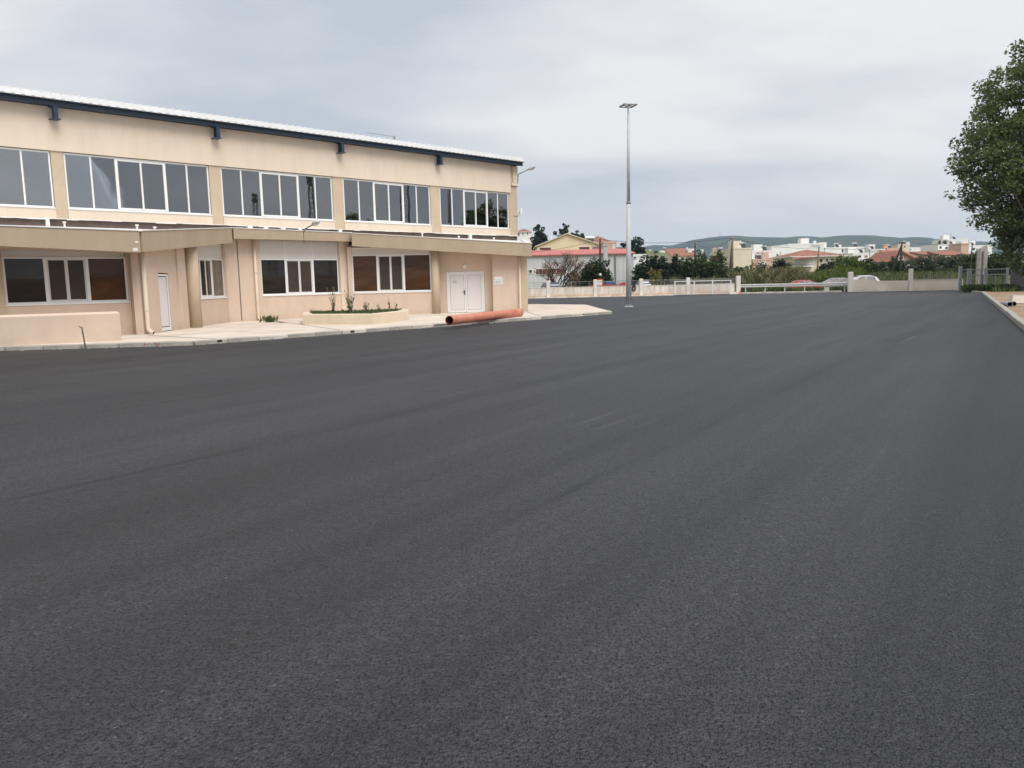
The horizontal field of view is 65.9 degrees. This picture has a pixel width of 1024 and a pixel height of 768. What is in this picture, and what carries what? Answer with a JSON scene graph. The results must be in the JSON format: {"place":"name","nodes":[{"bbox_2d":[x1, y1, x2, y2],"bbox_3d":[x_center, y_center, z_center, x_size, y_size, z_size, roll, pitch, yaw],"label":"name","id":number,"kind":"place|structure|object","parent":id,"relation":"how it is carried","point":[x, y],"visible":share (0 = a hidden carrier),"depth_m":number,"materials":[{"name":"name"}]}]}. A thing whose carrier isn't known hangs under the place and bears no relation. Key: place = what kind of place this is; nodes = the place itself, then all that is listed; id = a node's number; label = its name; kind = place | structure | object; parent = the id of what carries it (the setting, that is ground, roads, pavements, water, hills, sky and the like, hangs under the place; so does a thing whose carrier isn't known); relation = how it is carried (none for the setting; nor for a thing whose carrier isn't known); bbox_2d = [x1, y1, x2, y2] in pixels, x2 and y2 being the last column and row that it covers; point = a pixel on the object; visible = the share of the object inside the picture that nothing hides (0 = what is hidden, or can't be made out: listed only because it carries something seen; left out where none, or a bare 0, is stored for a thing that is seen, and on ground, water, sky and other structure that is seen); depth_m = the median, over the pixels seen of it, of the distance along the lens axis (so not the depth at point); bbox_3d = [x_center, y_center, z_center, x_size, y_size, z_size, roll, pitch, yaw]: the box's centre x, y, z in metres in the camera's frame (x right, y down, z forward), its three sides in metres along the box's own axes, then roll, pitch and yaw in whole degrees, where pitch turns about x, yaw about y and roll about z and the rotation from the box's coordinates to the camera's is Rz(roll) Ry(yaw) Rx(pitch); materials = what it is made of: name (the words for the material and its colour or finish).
{"place":"outdoors","nodes":[
{"label":"outdoors","id":0,"kind":"place"},
{"bbox_2d":[0,85,531,334],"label":"sports hall","id":1,"kind":"structure","parent":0,"point":[141,219],"depth_m":35.46,"materials":[{"name":"paint"}]},
{"bbox_2d":[0,147,55,208],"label":"window","id":2,"kind":"structure","parent":1,"relation":"in","point":[20,154],"depth_m":30.06,"materials":[{"name":"glass"}]},
{"bbox_2d":[1,249,130,305],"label":"window","id":3,"kind":"structure","parent":1,"relation":"in","point":[31,277],"depth_m":25.12,"materials":[{"name":"glass"}]},
{"bbox_2d":[63,153,212,215],"bbox_3d":[-15.471,-8.270,33.051,0.180,2.178,5.890,6,10,44],"label":"window","id":4,"kind":"structure","parent":1,"relation":"in","point":[127,185],"depth_m":33.31,"materials":[{"name":"glass"}]},
{"bbox_2d":[158,274,171,330],"bbox_3d":[-12.240,-2.860,27.713,0.090,1.970,0.850,-1,7,0],"label":"door","id":5,"kind":"structure","parent":1,"relation":"in","point":[163,281],"depth_m":27.80,"materials":[{"name":"white metal"}]},
{"bbox_2d":[197,244,227,298],"bbox_3d":[-12.257,-4.559,31.869,0.170,2.230,3.510,-1,7,0],"label":"window","id":6,"kind":"structure","parent":1,"relation":"in","point":[210,263],"depth_m":32.24,"materials":[{"name":"white metal"}]},
{"bbox_2d":[220,167,333,220],"bbox_3d":[-11.018,-8.954,37.575,0.180,2.178,5.860,6,10,44],"label":"window","id":7,"kind":"structure","parent":1,"relation":"in","point":[245,192],"depth_m":37.45,"materials":[{"name":"glass"}]},
{"bbox_2d":[259,240,340,295],"bbox_3d":[-9.694,-5.327,36.307,0.170,2.480,4.090,6,10,44],"label":"window","id":8,"kind":"structure","parent":1,"relation":"in","point":[288,267],"depth_m":36.26,"materials":[{"name":"glass"}]},
{"bbox_2d":[343,178,431,225],"bbox_3d":[-6.554,-9.640,42.110,0.180,2.178,5.760,6,10,44],"label":"window","id":9,"kind":"structure","parent":1,"relation":"in","point":[365,201],"depth_m":42.00,"materials":[{"name":"glass"}]},
{"bbox_2d":[351,247,431,293],"bbox_3d":[-5.791,-5.489,38.065,3.820,2.180,0.170,-2,7,-6],"label":"window","id":10,"kind":"structure","parent":1,"relation":"in","point":[394,270],"depth_m":38.10,"materials":[{"name":"glass"}]},
{"bbox_2d":[446,271,484,312],"bbox_3d":[-2.277,-4.540,38.981,1.850,1.990,0.155,-2,7,-6],"label":"double door","id":11,"kind":"structure","parent":1,"relation":"in","point":[469,296],"depth_m":38.97,"materials":[{"name":"white metal"}]},
{"bbox_2d":[440,187,508,228],"bbox_3d":[-2.128,-10.320,46.606,0.180,2.178,5.590,6,10,44],"label":"window","id":12,"kind":"structure","parent":1,"relation":"in","point":[458,207],"depth_m":46.53,"materials":[{"name":"glass"}]},
{"bbox_2d":[494,277,502,284],"bbox_3d":[-0.666,-5.051,38.608,0.410,0.370,0.024,-2,7,-6],"label":"wall sign","id":13,"kind":"object","parent":1,"relation":"attached to","point":[498,280],"visible":1,"depth_m":38.60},
{"bbox_2d":[0,304,611,350],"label":"pavement","id":14,"kind":"structure","parent":0,"point":[230,332],"depth_m":27.28,"materials":[{"name":"concrete"}]},
{"bbox_2d":[0,311,121,345],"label":"parapet wall","id":15,"kind":"structure","parent":14,"relation":"on","point":[35,329],"depth_m":22.51,"materials":[{"name":"paint"}]},
{"bbox_2d":[259,315,278,322],"bbox_3d":[-10.188,-2.749,32.993,0.748,0.358,0.691,-5,9,-30],"label":"weed clump","id":16,"kind":"object","parent":14,"relation":"on","point":[269,318],"visible":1,"depth_m":32.93,"materials":[{"name":"green plant"}]},
{"bbox_2d":[302,309,408,324],"bbox_3d":[-6.162,-2.649,31.474,4.442,0.420,4.657,-3,8,-12],"label":"planter","id":17,"kind":"object","parent":14,"relation":"on","point":[309,318],"visible":0.88,"depth_m":30.01,"materials":[{"name":"concrete"}]},
{"bbox_2d":[326,287,335,312],"bbox_3d":[-7.142,-3.318,31.415,0.261,1.110,0.471,2,8,22],"label":"weed plant","id":18,"kind":"object","parent":17,"relation":"in","point":[332,304],"visible":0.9,"depth_m":31.43,"materials":[{"name":"green plant"}]},
{"bbox_2d":[342,290,354,312],"bbox_3d":[-6.377,-3.229,31.081,0.446,0.987,0.422,1,8,18],"label":"weed plant","id":19,"kind":"object","parent":17,"relation":"in","point":[349,306],"visible":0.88,"depth_m":31.10,"materials":[{"name":"green plant"}]},
{"bbox_2d":[310,308,401,313],"bbox_3d":[-6.499,-2.906,31.797,3.798,0.162,4.121,-1,7,0],"label":"ground cover","id":20,"kind":"object","parent":17,"relation":"on","point":[358,311],"visible":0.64,"depth_m":31.23,"materials":[{"name":"green plant"}]},
{"bbox_2d":[445,308,523,324],"bbox_3d":[-0.942,-2.635,30.643,0.374,0.374,6.300,2,8,24],"label":"sewer pipe","id":21,"kind":"object","parent":14,"relation":"on","point":[475,317],"visible":0.99,"depth_m":29.98,"materials":[{"name":"orange plastic"}]},
{"bbox_2d":[0,290,1023,767],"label":"asphalt yard","id":22,"kind":"structure","parent":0,"point":[742,530],"depth_m":4.87,"materials":[{"name":"asphalt"}]},
{"bbox_2d":[10,315,595,350],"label":"gravel crumbs","id":23,"kind":"object","parent":22,"relation":"on","point":[283,337],"visible":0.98,"depth_m":24.45,"materials":[{"name":"concrete"}]},
{"bbox_2d":[619,103,637,306],"bbox_3d":[6.590,-9.984,44.694,0.760,11.210,0.840,-3,8,-14],"label":"lamp post","id":24,"kind":"object","parent":22,"relation":"on","point":[628,257],"visible":0.99,"depth_m":44.72,"materials":[{"name":"metal"}]},
{"bbox_2d":[528,276,740,297],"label":"boundary wall","id":25,"kind":"structure","parent":22,"relation":"on","point":[604,290],"depth_m":73.12,"materials":[{"name":"concrete"}]},
{"bbox_2d":[674,280,730,294],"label":"sliding gate","id":26,"kind":"structure","parent":22,"relation":"on","point":[694,285],"depth_m":72.67,"materials":[{"name":"white metal"}]},
{"bbox_2d":[957,266,1008,290],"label":"steel gate","id":27,"kind":"structure","parent":22,"relation":"on","point":[986,274],"depth_m":65.96,"materials":[{"name":"metal"}]},
{"bbox_2d":[0,0,1023,246],"label":"sky","id":28,"kind":"structure","parent":0,"point":[750,118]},
{"bbox_2d":[532,250,1023,284],"bbox_3d":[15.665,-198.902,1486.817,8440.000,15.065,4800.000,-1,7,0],"label":"ground","id":29,"kind":"structure","parent":0,"point":[651,253],"depth_m":241.69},
{"bbox_2d":[517,229,531,242],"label":"house","id":30,"kind":"structure","parent":29,"relation":"on","point":[524,234],"depth_m":263.87,"materials":[{"name":"ceramic"}]},
{"bbox_2d":[530,224,547,249],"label":"pine tree","id":31,"kind":"object","parent":29,"relation":"on","point":[540,237],"visible":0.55,"depth_m":230.71,"materials":[{"name":"green plant"}]},
{"bbox_2d":[553,223,569,236],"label":"pine tree","id":32,"kind":"object","parent":29,"relation":"on","point":[563,231],"visible":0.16,"depth_m":220.89,"materials":[{"name":"green plant"}]},
{"bbox_2d":[533,250,593,286],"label":"bare tree","id":33,"kind":"object","parent":29,"relation":"on","point":[549,271],"visible":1,"depth_m":84.23,"materials":[{"name":"brown plant"}]},
{"bbox_2d":[533,233,598,249],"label":"house","id":34,"kind":"structure","parent":29,"relation":"on","point":[564,241],"depth_m":149.86,"materials":[{"name":"paint"}]},
{"bbox_2d":[564,264,594,286],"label":"dry shrub","id":35,"kind":"object","parent":29,"relation":"on","point":[573,283],"visible":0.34,"depth_m":85.67,"materials":[{"name":"brown plant"}]},
{"bbox_2d":[527,244,635,287],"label":"shed","id":36,"kind":"structure","parent":29,"relation":"on","point":[617,264],"depth_m":104.90,"materials":[{"name":"paint"}]},
{"bbox_2d":[535,268,565,274],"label":"window","id":37,"kind":"structure","parent":36,"relation":"in","point":[538,269],"depth_m":104.93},
{"bbox_2d":[575,256,613,286],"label":"round tree","id":38,"kind":"object","parent":29,"relation":"on","point":[597,268],"visible":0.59,"depth_m":84.67,"materials":[{"name":"green plant"}]},
{"bbox_2d":[585,236,608,242],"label":"house","id":39,"kind":"structure","parent":29,"relation":"on","point":[592,238],"depth_m":176.36,"materials":[{"name":"ceramic"}]},
{"bbox_2d":[601,241,616,248],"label":"house","id":40,"kind":"structure","parent":29,"relation":"on","point":[612,244],"depth_m":140.05,"materials":[{"name":"concrete"}]},
{"bbox_2d":[633,254,645,276],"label":"house","id":41,"kind":"structure","parent":29,"relation":"on","point":[636,257],"depth_m":114.66,"materials":[{"name":"paint"}]},
{"bbox_2d":[631,236,648,258],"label":"pine tree","id":42,"kind":"object","parent":29,"relation":"on","point":[638,248],"visible":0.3,"depth_m":186.22,"materials":[{"name":"green plant"}]},
{"bbox_2d":[631,255,655,285],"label":"hedge tree","id":43,"kind":"object","parent":29,"relation":"on","point":[640,271],"visible":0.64,"depth_m":102.61,"materials":[{"name":"green plant"}]},
{"bbox_2d":[647,251,657,281],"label":"hedge tree","id":44,"kind":"object","parent":29,"relation":"on","point":[653,260],"visible":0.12,"depth_m":104.28,"materials":[{"name":"green plant"}]},
{"bbox_2d":[646,268,663,284],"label":"thin shrub","id":45,"kind":"object","parent":29,"relation":"on","point":[657,276],"visible":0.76,"depth_m":91.03,"materials":[{"name":"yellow plant"}]},
{"bbox_2d":[654,256,675,284],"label":"hedge tree","id":46,"kind":"object","parent":29,"relation":"on","point":[667,271],"visible":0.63,"depth_m":102.51,"materials":[{"name":"green plant"}]},
{"bbox_2d":[669,253,683,282],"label":"hedge tree","id":47,"kind":"object","parent":29,"relation":"on","point":[675,266],"visible":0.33,"depth_m":106.52,"materials":[{"name":"green plant"}]},
{"bbox_2d":[664,248,693,264],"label":"house","id":48,"kind":"structure","parent":29,"relation":"on","point":[682,253],"depth_m":206.20,"materials":[{"name":"tile"}]},
{"bbox_2d":[678,257,698,280],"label":"hedge tree","id":49,"kind":"object","parent":29,"relation":"on","point":[688,268],"visible":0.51,"depth_m":100.41,"materials":[{"name":"green plant"}]},
{"bbox_2d":[666,275,731,284],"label":"cane thicket","id":50,"kind":"object","parent":29,"relation":"on","point":[700,281],"visible":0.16,"depth_m":88.82,"materials":[{"name":"green plant"}]},
{"bbox_2d":[690,249,709,278],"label":"hedge tree","id":51,"kind":"object","parent":29,"relation":"on","point":[698,264],"visible":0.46,"depth_m":110.37,"materials":[{"name":"green plant"}]},
{"bbox_2d":[702,250,727,278],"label":"hedge tree","id":52,"kind":"object","parent":29,"relation":"on","point":[710,267],"visible":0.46,"depth_m":108.18,"materials":[{"name":"green plant"}]},
{"bbox_2d":[711,263,728,279],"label":"hedge tree","id":53,"kind":"object","parent":29,"relation":"on","point":[722,273],"visible":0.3,"depth_m":98.91,"materials":[{"name":"green plant"}]},
{"bbox_2d":[728,237,732,277],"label":"utility pole","id":54,"kind":"object","parent":29,"relation":"on","point":[731,262],"visible":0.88,"depth_m":90.96,"materials":[{"name":"brown wood"}]},
{"bbox_2d":[721,241,751,268],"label":"house","id":55,"kind":"structure","parent":29,"relation":"on","point":[741,255],"depth_m":170.21,"materials":[{"name":"concrete"}]},
{"bbox_2d":[743,261,770,270],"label":"bush","id":56,"kind":"object","parent":29,"relation":"on","point":[760,265],"visible":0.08,"depth_m":102.42,"materials":[{"name":"green plant"}]},
{"bbox_2d":[751,252,772,270],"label":"house","id":57,"kind":"structure","parent":29,"relation":"on","point":[762,256],"depth_m":186.21,"materials":[{"name":"paint"}]},
{"bbox_2d":[751,244,772,265],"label":"house","id":58,"kind":"structure","parent":29,"relation":"on","point":[757,248],"depth_m":194.92,"materials":[{"name":"paint"}]},
{"bbox_2d":[726,265,815,288],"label":"cane thicket","id":59,"kind":"object","parent":29,"relation":"on","point":[780,275],"visible":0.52,"depth_m":85.72,"materials":[{"name":"green plant"}]},
{"bbox_2d":[766,241,789,256],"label":"house","id":60,"kind":"structure","parent":29,"relation":"on","point":[777,250],"depth_m":202.48,"materials":[{"name":"paint"}]},
{"bbox_2d":[771,259,793,268],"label":"bush","id":61,"kind":"object","parent":29,"relation":"on","point":[780,263],"visible":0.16,"depth_m":106.49,"materials":[{"name":"green plant"}]},
{"bbox_2d":[741,282,847,291],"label":"guard rail","id":62,"kind":"object","parent":29,"relation":"on","point":[844,284],"visible":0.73,"depth_m":72.81,"materials":[{"name":"metal"}]},
{"bbox_2d":[776,237,823,252],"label":"house","id":63,"kind":"structure","parent":29,"relation":"on","point":[803,244],"depth_m":209.34,"materials":[{"name":"paint"}]},
{"bbox_2d":[768,250,847,271],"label":"house","id":64,"kind":"structure","parent":29,"relation":"on","point":[807,259],"depth_m":150.44,"materials":[{"name":"ceramic"}]},
{"bbox_2d":[794,259,814,265],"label":"window","id":65,"kind":"structure","parent":64,"relation":"in","point":[798,262],"depth_m":150.41,"materials":[{"name":"glass"}]},
{"bbox_2d":[814,261,834,271],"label":"bush","id":66,"kind":"object","parent":29,"relation":"on","point":[823,266],"visible":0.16,"depth_m":102.49,"materials":[{"name":"green plant"}]},
{"bbox_2d":[792,266,867,282],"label":"green field","id":67,"kind":"structure","parent":29,"relation":"on","point":[826,274],"depth_m":90.33,"materials":[{"name":"green plant"}]},
{"bbox_2d":[824,242,844,259],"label":"house","id":68,"kind":"structure","parent":29,"relation":"on","point":[831,249],"depth_m":232.18,"materials":[{"name":"concrete"}]},
{"bbox_2d":[831,254,872,272],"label":"bush","id":69,"kind":"object","parent":29,"relation":"on","point":[853,261],"visible":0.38,"depth_m":109.93,"materials":[{"name":"green plant"}]},
{"bbox_2d":[844,247,868,264],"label":"house","id":70,"kind":"structure","parent":29,"relation":"on","point":[860,255],"depth_m":226.81,"materials":[{"name":"paint"}]},
{"bbox_2d":[857,258,879,272],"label":"bush","id":71,"kind":"object","parent":29,"relation":"on","point":[872,266],"visible":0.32,"depth_m":110.17,"materials":[{"name":"green plant"}]},
{"bbox_2d":[864,244,884,256],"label":"house","id":72,"kind":"structure","parent":29,"relation":"on","point":[871,249],"depth_m":259.95,"materials":[{"name":"paint"}]},
{"bbox_2d":[873,261,889,272],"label":"bush","id":73,"kind":"object","parent":29,"relation":"on","point":[882,267],"visible":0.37,"depth_m":116.26,"materials":[{"name":"green plant"}]},
{"bbox_2d":[881,243,899,249],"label":"house","id":74,"kind":"structure","parent":29,"relation":"on","point":[886,247],"depth_m":298.11,"materials":[{"name":"paint"}]},
{"bbox_2d":[870,251,914,267],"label":"house","id":75,"kind":"structure","parent":29,"relation":"on","point":[878,257],"depth_m":158.64,"materials":[{"name":"ceramic"}]},
{"bbox_2d":[886,256,907,271],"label":"bush","id":76,"kind":"object","parent":29,"relation":"on","point":[891,263],"visible":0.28,"depth_m":120.04,"materials":[{"name":"green plant"}]},
{"bbox_2d":[890,241,903,274],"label":"utility pole","id":77,"kind":"object","parent":29,"relation":"on","point":[900,252],"visible":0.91,"depth_m":98.95,"materials":[{"name":"brown wood"}]},
{"bbox_2d":[890,241,909,252],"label":"house","id":78,"kind":"structure","parent":29,"relation":"on","point":[906,246],"depth_m":316.15,"materials":[{"name":"paint"}]},
{"bbox_2d":[847,269,962,291],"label":"boundary wall","id":79,"kind":"structure","parent":29,"relation":"on","point":[869,285],"depth_m":70.66,"materials":[{"name":"concrete"}]},
{"bbox_2d":[909,251,930,257],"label":"house","id":80,"kind":"structure","parent":29,"relation":"on","point":[924,254],"depth_m":231.44,"materials":[{"name":"ceramic"}]},
{"bbox_2d":[902,256,945,276],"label":"bush","id":81,"kind":"object","parent":29,"relation":"on","point":[920,266],"visible":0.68,"depth_m":102.54,"materials":[{"name":"green plant"}]},
{"bbox_2d":[866,270,1004,284],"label":"green field","id":82,"kind":"structure","parent":29,"relation":"on","point":[888,276],"depth_m":91.09,"materials":[{"name":"green plant"}]},
{"bbox_2d":[920,241,952,250],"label":"house","id":83,"kind":"structure","parent":29,"relation":"on","point":[941,247],"depth_m":283.11,"materials":[{"name":"concrete"}]},
{"bbox_2d":[931,254,955,270],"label":"bush","id":84,"kind":"object","parent":29,"relation":"on","point":[938,257],"visible":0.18,"depth_m":104.64,"materials":[{"name":"green plant"}]},
{"bbox_2d":[926,251,968,260],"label":"house","id":85,"kind":"structure","parent":29,"relation":"on","point":[950,254],"depth_m":226.84,"materials":[{"name":"ceramic"}]},
{"bbox_2d":[932,235,967,243],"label":"house","id":86,"kind":"structure","parent":29,"relation":"on","point":[954,240],"depth_m":291.41,"materials":[{"name":"paint"}]},
{"bbox_2d":[936,253,966,272],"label":"bush","id":87,"kind":"object","parent":29,"relation":"on","point":[951,263],"visible":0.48,"depth_m":102.64,"materials":[{"name":"green plant"}]},
{"bbox_2d":[948,243,968,253],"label":"house","id":88,"kind":"structure","parent":29,"relation":"on","point":[961,247],"depth_m":272.58,"materials":[{"name":"concrete"}]},
{"bbox_2d":[952,251,977,273],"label":"bush","id":89,"kind":"object","parent":29,"relation":"on","point":[967,260],"visible":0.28,"depth_m":94.62,"materials":[{"name":"green plant"}]},
{"bbox_2d":[968,241,991,254],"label":"house","id":90,"kind":"structure","parent":29,"relation":"on","point":[975,247],"depth_m":296.50,"materials":[{"name":"paint"}]},
{"bbox_2d":[944,38,1023,275],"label":"broad tree","id":91,"kind":"object","parent":29,"relation":"on","point":[1004,133],"visible":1,"depth_m":56.83,"materials":[{"name":"green plant"}]},
{"bbox_2d":[971,252,1012,276],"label":"bush","id":92,"kind":"object","parent":29,"relation":"on","point":[995,265],"visible":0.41,"depth_m":90.00,"materials":[{"name":"green plant"}]},
{"bbox_2d":[1010,267,1023,289],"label":"stone wall","id":93,"kind":"structure","parent":29,"relation":"on","point":[1016,280],"depth_m":61.77,"materials":[{"name":"stone"}]},
{"bbox_2d":[741,286,846,291],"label":"bramble bank","id":94,"kind":"structure","parent":0,"point":[814,288],"depth_m":74.47,"materials":[{"name":"green plant"}]},
{"bbox_2d":[617,235,1023,261],"bbox_3d":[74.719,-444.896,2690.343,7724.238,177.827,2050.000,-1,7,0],"label":"hills","id":95,"kind":"structure","parent":0,"point":[859,240],"depth_m":2805.71,"materials":[{"name":"plant"}]},
{"bbox_2d":[975,245,987,284],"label":"utility pillar","id":96,"kind":"structure","parent":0,"point":[982,256],"depth_m":69.15,"materials":[{"name":"concrete"}]},
{"bbox_2d":[971,290,1023,330],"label":"dirt strip","id":97,"kind":"object","parent":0,"point":[1016,317],"visible":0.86,"depth_m":34.14,"materials":[{"name":"soil"}]},
{"bbox_2d":[960,283,1015,291],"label":"gate weeds","id":98,"kind":"object","parent":97,"relation":"on","point":[973,287],"visible":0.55,"depth_m":61.71,"materials":[{"name":"green plant"}]},
{"bbox_2d":[989,285,1022,291],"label":"gate weeds","id":99,"kind":"object","parent":97,"relation":"on","point":[1014,288],"visible":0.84,"depth_m":58.14,"materials":[{"name":"green plant"}]},
{"bbox_2d":[1008,295,1023,302],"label":"concrete block","id":100,"kind":"object","parent":97,"relation":"on","point":[1018,298],"depth_m":36.74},
{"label":"far road","id":101,"kind":"structure","parent":0,"visible":0},
{"bbox_2d":[540,282,561,287],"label":"parked car","id":102,"kind":"object","parent":101,"relation":"on","point":[556,284],"visible":0.08,"depth_m":81.79,"materials":[{"name":"silver metal"}]},
{"bbox_2d":[588,279,624,286],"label":"pickup truck","id":103,"kind":"object","parent":101,"relation":"on","point":[607,283],"visible":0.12,"depth_m":79.60,"materials":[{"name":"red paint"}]},
{"bbox_2d":[785,280,822,287],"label":"parked car","id":104,"kind":"object","parent":101,"relation":"on","point":[803,281],"visible":0.03,"depth_m":79.22,"materials":[{"name":"red paint"}]},
{"bbox_2d":[822,278,847,286],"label":"parked car","id":105,"kind":"object","parent":101,"relation":"on","point":[831,280],"visible":0.15,"depth_m":79.20,"materials":[{"name":"grey paint"}]},
{"bbox_2d":[853,275,879,280],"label":"parked car","id":106,"kind":"object","parent":101,"relation":"on","point":[870,277],"visible":0.07,"depth_m":79.17,"materials":[{"name":"white paint"}]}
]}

